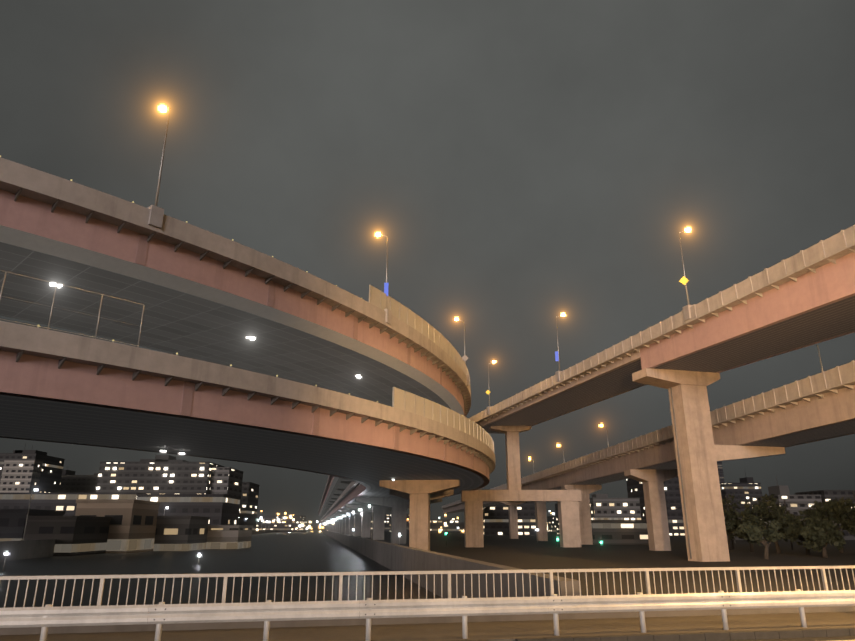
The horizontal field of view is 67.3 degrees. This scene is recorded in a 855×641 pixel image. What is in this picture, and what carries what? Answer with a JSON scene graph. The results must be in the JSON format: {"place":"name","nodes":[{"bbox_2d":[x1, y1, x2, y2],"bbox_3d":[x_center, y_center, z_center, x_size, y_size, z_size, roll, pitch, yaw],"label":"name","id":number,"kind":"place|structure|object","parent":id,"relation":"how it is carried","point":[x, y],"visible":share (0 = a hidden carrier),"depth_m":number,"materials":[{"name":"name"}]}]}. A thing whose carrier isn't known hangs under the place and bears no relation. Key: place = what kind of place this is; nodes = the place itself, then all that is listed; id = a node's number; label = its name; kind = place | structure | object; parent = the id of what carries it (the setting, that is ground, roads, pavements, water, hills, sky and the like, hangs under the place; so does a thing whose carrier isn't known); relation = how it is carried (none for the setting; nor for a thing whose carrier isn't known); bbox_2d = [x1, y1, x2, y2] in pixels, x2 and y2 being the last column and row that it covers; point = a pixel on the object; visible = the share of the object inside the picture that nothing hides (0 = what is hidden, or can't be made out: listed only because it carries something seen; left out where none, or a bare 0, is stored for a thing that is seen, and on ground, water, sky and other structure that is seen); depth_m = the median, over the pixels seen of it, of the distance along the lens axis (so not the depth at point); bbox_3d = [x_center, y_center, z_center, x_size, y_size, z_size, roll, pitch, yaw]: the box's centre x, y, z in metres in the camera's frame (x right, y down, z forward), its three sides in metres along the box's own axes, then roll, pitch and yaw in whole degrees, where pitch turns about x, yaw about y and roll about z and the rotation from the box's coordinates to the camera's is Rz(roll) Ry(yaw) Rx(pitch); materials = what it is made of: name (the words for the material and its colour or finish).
{"place":"outdoors","nodes":[
{"label":"outdoors","id":0,"kind":"place"},
{"bbox_2d":[0,460,42,492],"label":"apartment building","id":1,"kind":"structure","parent":0,"point":[20,476],"depth_m":339.00,"materials":[{"name":"grey"}]},
{"bbox_2d":[0,444,64,492],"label":"tall building","id":2,"kind":"structure","parent":0,"point":[51,475],"depth_m":359.24,"materials":[{"name":"grey concrete"}]},
{"bbox_2d":[0,509,65,540],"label":"building","id":3,"kind":"structure","parent":0,"point":[12,524],"depth_m":89.22,"materials":[{"name":"grey concrete"}]},
{"bbox_2d":[0,493,143,515],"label":"building","id":4,"kind":"structure","parent":0,"point":[66,502],"depth_m":199.76,"materials":[{"name":"grey"}]},
{"bbox_2d":[153,516,209,550],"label":"building","id":5,"kind":"structure","parent":0,"point":[180,533],"depth_m":103.62,"materials":[{"name":"grey concrete"}]},
{"bbox_2d":[0,530,442,613],"bbox_3d":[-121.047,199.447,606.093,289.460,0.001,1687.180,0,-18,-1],"label":"river water","id":6,"kind":"structure","parent":0,"point":[291,552],"depth_m":50.67,"materials":[{"name":"black liquid"}]},
{"bbox_2d":[209,467,243,524],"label":"building","id":7,"kind":"structure","parent":0,"point":[227,480],"depth_m":295.79,"materials":[{"name":"grey concrete"}]},
{"bbox_2d":[206,525,252,548],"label":"building","id":8,"kind":"structure","parent":0,"point":[229,536],"depth_m":112.87,"materials":[{"name":"grey concrete"}]},
{"bbox_2d":[371,514,408,530],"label":"building","id":9,"kind":"structure","parent":0,"point":[387,525],"depth_m":666.34,"materials":[{"name":"grey"}]},
{"bbox_2d":[0,611,854,640],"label":"road","id":10,"kind":"structure","parent":0,"point":[501,631],"depth_m":14.22,"materials":[{"name":"asphalt"}]},
{"bbox_2d":[0,589,854,640],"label":"guardrail","id":11,"kind":"object","parent":10,"relation":"on","point":[47,616],"visible":0.94,"depth_m":13.06,"materials":[{"name":"metal"}]},
{"bbox_2d":[0,606,854,634],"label":"sidewalk","id":12,"kind":"structure","parent":10,"relation":"on","point":[214,625],"depth_m":15.19,"materials":[{"name":"concrete"}]},
{"bbox_2d":[0,565,854,611],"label":"pedestrian railing","id":13,"kind":"object","parent":12,"relation":"on","point":[372,573],"visible":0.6,"depth_m":15.76,"materials":[{"name":"metal"}]},
{"bbox_2d":[0,0,854,527],"label":"sky","id":14,"kind":"structure","parent":0,"point":[522,165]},
{"bbox_2d":[430,520,458,532],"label":"building","id":15,"kind":"structure","parent":0,"point":[451,526],"depth_m":495.06,"materials":[{"name":"grey"}]},
{"bbox_2d":[483,502,535,534],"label":"building","id":16,"kind":"structure","parent":0,"point":[495,519],"depth_m":315.66,"materials":[{"name":"grey"}]},
{"bbox_2d":[547,516,555,532],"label":"building","id":17,"kind":"structure","parent":0,"point":[551,522],"depth_m":454.22,"materials":[{"name":"grey"}]},
{"bbox_2d":[555,503,558,533],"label":"building","id":18,"kind":"structure","parent":0,"point":[557,519],"depth_m":383.27,"materials":[{"name":"grey"}]},
{"bbox_2d":[306,528,854,595],"bbox_3d":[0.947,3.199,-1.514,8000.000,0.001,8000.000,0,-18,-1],"label":"ground","id":19,"kind":"structure","parent":0,"point":[526,552],"depth_m":70.32,"materials":[{"name":"black asphalt"}]},
{"bbox_2d":[24,516,111,555],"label":"building","id":20,"kind":"structure","parent":19,"relation":"on","point":[78,535],"depth_m":84.53,"materials":[{"name":"grey concrete"}]},
{"bbox_2d":[59,466,98,492],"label":"building","id":21,"kind":"structure","parent":19,"relation":"on","point":[71,482],"depth_m":403.41,"materials":[{"name":"grey"}]},
{"bbox_2d":[75,499,159,552],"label":"building","id":22,"kind":"structure","parent":19,"relation":"on","point":[132,527],"depth_m":94.79,"materials":[{"name":"grey concrete"}]},
{"bbox_2d":[96,454,223,493],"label":"building","id":23,"kind":"structure","parent":19,"relation":"on","point":[164,474],"depth_m":289.56,"materials":[{"name":"grey"}]},
{"bbox_2d":[136,494,240,524],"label":"building","id":24,"kind":"structure","parent":19,"relation":"on","point":[220,509],"depth_m":195.64,"materials":[{"name":"grey"}]},
{"bbox_2d":[239,482,259,529],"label":"building right of apartments","id":25,"kind":"structure","parent":19,"relation":"on","point":[249,500],"depth_m":367.39,"materials":[{"name":"grey"}]},
{"bbox_2d":[256,521,306,531],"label":"building","id":26,"kind":"structure","parent":19,"relation":"on","point":[282,526],"depth_m":568.75,"materials":[{"name":"grey"}]},
{"bbox_2d":[257,516,305,520],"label":"building","id":27,"kind":"structure","parent":19,"relation":"on","point":[281,518],"depth_m":856.20,"materials":[{"name":"grey"}]},
{"bbox_2d":[0,529,581,608],"bbox_3d":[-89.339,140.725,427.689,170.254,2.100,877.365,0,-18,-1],"label":"river wall","id":28,"kind":"structure","parent":19,"relation":"on","point":[393,557],"depth_m":35.78,"materials":[{"name":"concrete"}]},
{"bbox_2d":[2,489,734,570],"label":"street lights","id":29,"kind":"object","parent":19,"relation":"on","point":[7,553],"visible":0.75,"depth_m":139.57,"materials":[{"name":"silver metal"}]},
{"bbox_2d":[256,510,553,532],"bbox_3d":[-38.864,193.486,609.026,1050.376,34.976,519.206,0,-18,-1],"label":"town lights","id":30,"kind":"object","parent":19,"relation":"on","point":[334,521],"visible":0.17,"depth_m":511.11},
{"bbox_2d":[459,522,463,531],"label":"building","id":31,"kind":"structure","parent":19,"relation":"on","point":[461,526],"depth_m":533.37,"materials":[{"name":"grey"}]},
{"bbox_2d":[320,469,677,550],"bbox_3d":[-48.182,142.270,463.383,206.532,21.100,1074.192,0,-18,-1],"label":"piers","id":32,"kind":"structure","parent":19,"relation":"on","point":[417,497],"depth_m":120.38,"materials":[{"name":"concrete"}]},
{"bbox_2d":[0,157,470,515],"bbox_3d":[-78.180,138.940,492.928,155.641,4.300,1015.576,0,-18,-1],"label":"deck","id":33,"kind":"structure","parent":32,"relation":"on","point":[207,308],"depth_m":53.09,"materials":[{"name":"concrete"}]},
{"bbox_2d":[48,280,362,377],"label":"underdeck lights","id":34,"kind":"object","parent":33,"relation":"attached to","point":[255,337],"visible":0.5,"depth_m":59.85,"materials":[{"name":"silver metal"}]},
{"bbox_2d":[14,188,469,414],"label":"support brackets","id":35,"kind":"object","parent":33,"relation":"attached to","point":[202,256],"visible":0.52,"depth_m":58.80,"materials":[{"name":"concrete"}]},
{"bbox_2d":[135,234,458,400],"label":"girder joint plates","id":36,"kind":"object","parent":33,"relation":"on","point":[142,248],"visible":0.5,"depth_m":53.92,"materials":[{"name":"pink paint"}]},
{"bbox_2d":[148,106,468,385],"bbox_3d":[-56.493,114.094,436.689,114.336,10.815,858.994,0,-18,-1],"label":"street lights","id":37,"kind":"object","parent":33,"relation":"on","point":[156,214],"visible":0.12,"depth_m":47.07,"materials":[{"name":"silver metal"}]},
{"bbox_2d":[384,283,467,360],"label":"road signs","id":38,"kind":"object","parent":37,"relation":"attached to","point":[464,357],"visible":0.82,"depth_m":68.11,"materials":[{"name":"blue metal"}]},
{"bbox_2d":[369,285,469,383],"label":"fence posts","id":39,"kind":"object","parent":33,"relation":"on","point":[467,372],"visible":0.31,"depth_m":75.20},
{"bbox_2d":[371,286,469,381],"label":"barrier","id":40,"kind":"object","parent":33,"relation":"on","point":[377,296],"visible":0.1,"depth_m":73.09,"materials":[{"name":"beige metal"}]},
{"bbox_2d":[0,321,494,522],"bbox_3d":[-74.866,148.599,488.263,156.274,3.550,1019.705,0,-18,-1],"label":"deck","id":41,"kind":"structure","parent":32,"relation":"on","point":[75,399],"depth_m":47.06,"materials":[{"name":"concrete"}]},
{"bbox_2d":[0,270,144,346],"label":"metal frame","id":42,"kind":"object","parent":41,"relation":"on","point":[48,328],"visible":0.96,"depth_m":36.83,"materials":[{"name":"silver metal"}]},
{"bbox_2d":[37,325,377,402],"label":"delineators","id":43,"kind":"object","parent":41,"relation":"on","point":[177,354],"visible":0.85,"depth_m":41.07,"materials":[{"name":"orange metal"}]},
{"bbox_2d":[16,350,494,473],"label":"support brackets","id":44,"kind":"object","parent":41,"relation":"attached to","point":[251,395],"visible":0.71,"depth_m":51.98,"materials":[{"name":"concrete"}]},
{"bbox_2d":[180,382,489,481],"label":"girder joint plates","id":45,"kind":"object","parent":41,"relation":"on","point":[187,397],"visible":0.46,"depth_m":50.18,"materials":[{"name":"pink paint"}]},
{"bbox_2d":[392,387,493,451],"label":"barrier posts","id":46,"kind":"object","parent":41,"relation":"on","point":[393,403],"visible":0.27,"depth_m":67.47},
{"bbox_2d":[394,388,493,449],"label":"barrier","id":47,"kind":"object","parent":41,"relation":"on","point":[432,410],"visible":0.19,"depth_m":66.85,"materials":[{"name":"beige metal"}]},
{"bbox_2d":[442,361,854,512],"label":"ramp","id":48,"kind":"structure","parent":32,"relation":"on","point":[830,415],"depth_m":72.78,"materials":[{"name":"concrete"}]},
{"bbox_2d":[486,228,822,467],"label":"street lights","id":49,"kind":"object","parent":48,"relation":"on","point":[684,280],"visible":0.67,"depth_m":72.87,"materials":[{"name":"silver metal"}]},
{"bbox_2d":[490,360,854,489],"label":"ramp parapet posts","id":50,"kind":"object","parent":48,"relation":"on","point":[810,384],"visible":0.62,"depth_m":76.59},
{"bbox_2d":[505,385,852,489],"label":"ramp brackets","id":51,"kind":"object","parent":48,"relation":"attached to","point":[795,403],"visible":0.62,"depth_m":80.16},
{"bbox_2d":[461,426,581,546],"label":"bridge pier","id":52,"kind":"structure","parent":19,"relation":"on","point":[568,517],"depth_m":123.74,"materials":[{"name":"concrete"}]},
{"bbox_2d":[468,338,646,433],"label":"elevated highway","id":53,"kind":"structure","parent":52,"relation":"on","point":[610,380],"depth_m":98.35,"materials":[{"name":"concrete"}]},
{"bbox_2d":[445,529,601,550],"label":"street lights","id":54,"kind":"object","parent":19,"relation":"on","point":[600,539],"visible":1,"depth_m":113.39,"materials":[{"name":"metal"}]},
{"bbox_2d":[591,520,648,544],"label":"building","id":55,"kind":"structure","parent":19,"relation":"on","point":[617,532],"depth_m":142.84,"materials":[{"name":"grey concrete"}]},
{"bbox_2d":[632,368,784,561],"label":"pier","id":56,"kind":"structure","parent":19,"relation":"on","point":[699,454],"depth_m":74.04,"materials":[{"name":"concrete"}]},
{"bbox_2d":[632,225,854,372],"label":"elevated highway","id":57,"kind":"structure","parent":56,"relation":"on","point":[808,308],"depth_m":59.92,"materials":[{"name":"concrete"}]},
{"bbox_2d":[481,230,846,418],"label":"ramp parapet posts","id":58,"kind":"object","parent":57,"relation":"on","point":[802,260],"visible":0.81,"depth_m":66.03,"materials":[{"name":"concrete"}]},
{"bbox_2d":[483,249,854,420],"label":"ramp brackets","id":59,"kind":"object","parent":57,"relation":"attached to","point":[758,294],"visible":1,"depth_m":69.62,"materials":[{"name":"concrete"}]},
{"bbox_2d":[724,510,747,549],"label":"tree","id":60,"kind":"object","parent":19,"relation":"on","point":[730,532],"visible":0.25,"depth_m":105.89,"materials":[{"name":"green plant"}]},
{"bbox_2d":[722,493,795,551],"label":"tree","id":61,"kind":"object","parent":19,"relation":"on","point":[735,516],"visible":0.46,"depth_m":100.16,"materials":[{"name":"green plant"}]},
{"bbox_2d":[735,519,784,558],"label":"tree","id":62,"kind":"object","parent":19,"relation":"on","point":[751,534],"visible":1,"depth_m":75.53,"materials":[{"name":"green plant"}]},
{"bbox_2d":[666,491,854,549],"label":"building","id":63,"kind":"structure","parent":19,"relation":"on","point":[784,502],"depth_m":108.37,"materials":[{"name":"metal"}]},
{"bbox_2d":[740,499,800,552],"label":"tree","id":64,"kind":"object","parent":19,"relation":"on","point":[756,520],"visible":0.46,"depth_m":95.11,"materials":[{"name":"green plant"}]},
{"bbox_2d":[762,510,820,554],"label":"tree","id":65,"kind":"object","parent":19,"relation":"on","point":[792,530],"visible":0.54,"depth_m":87.60,"materials":[{"name":"green plant"}]},
{"bbox_2d":[799,515,845,557],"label":"tree","id":66,"kind":"object","parent":19,"relation":"on","point":[822,535],"visible":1,"depth_m":78.48,"materials":[{"name":"green plant"}]},
{"bbox_2d":[806,497,854,552],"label":"tree","id":67,"kind":"object","parent":19,"relation":"on","point":[840,507],"visible":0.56,"depth_m":92.63,"materials":[{"name":"green plant"}]},
{"bbox_2d":[822,504,854,536],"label":"tree","id":68,"kind":"object","parent":19,"relation":"on","point":[847,525],"visible":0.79,"depth_m":92.86,"materials":[{"name":"green plant"}]},
{"bbox_2d":[589,493,640,519],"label":"building","id":69,"kind":"structure","parent":0,"point":[603,507],"depth_m":289.35,"materials":[{"name":"grey concrete"}]},
{"bbox_2d":[626,469,684,534],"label":"building","id":70,"kind":"structure","parent":0,"point":[672,497],"depth_m":320.57,"materials":[{"name":"grey"}]},
{"bbox_2d":[717,461,724,482],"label":"building","id":71,"kind":"structure","parent":0,"point":[720,471],"depth_m":787.59,"materials":[{"name":"grey concrete"}]},
{"bbox_2d":[720,473,761,512],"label":"building","id":72,"kind":"structure","parent":0,"point":[745,489],"depth_m":410.10,"materials":[{"name":"grey concrete"}]},
{"bbox_2d":[750,477,821,514],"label":"building","id":73,"kind":"structure","parent":0,"point":[781,492],"depth_m":233.71,"materials":[{"name":"grey concrete"}]},
{"bbox_2d":[725,515,854,539],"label":"building","id":74,"kind":"structure","parent":0,"point":[847,536],"depth_m":191.58,"materials":[{"name":"grey"}]},
{"bbox_2d":[727,636,854,640],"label":"road deck","id":75,"kind":"structure","parent":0,"point":[822,638],"depth_m":13.95,"materials":[{"name":"asphalt"}]},
{"bbox_2d":[449,627,854,640],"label":"road marking","id":76,"kind":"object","parent":75,"relation":"on","point":[768,634],"depth_m":13.82,"materials":[{"name":"white paint"}]},
{"bbox_2d":[795,490,854,514],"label":"building","id":77,"kind":"structure","parent":0,"point":[826,495],"depth_m":254.14,"materials":[{"name":"grey concrete"}]}
]}

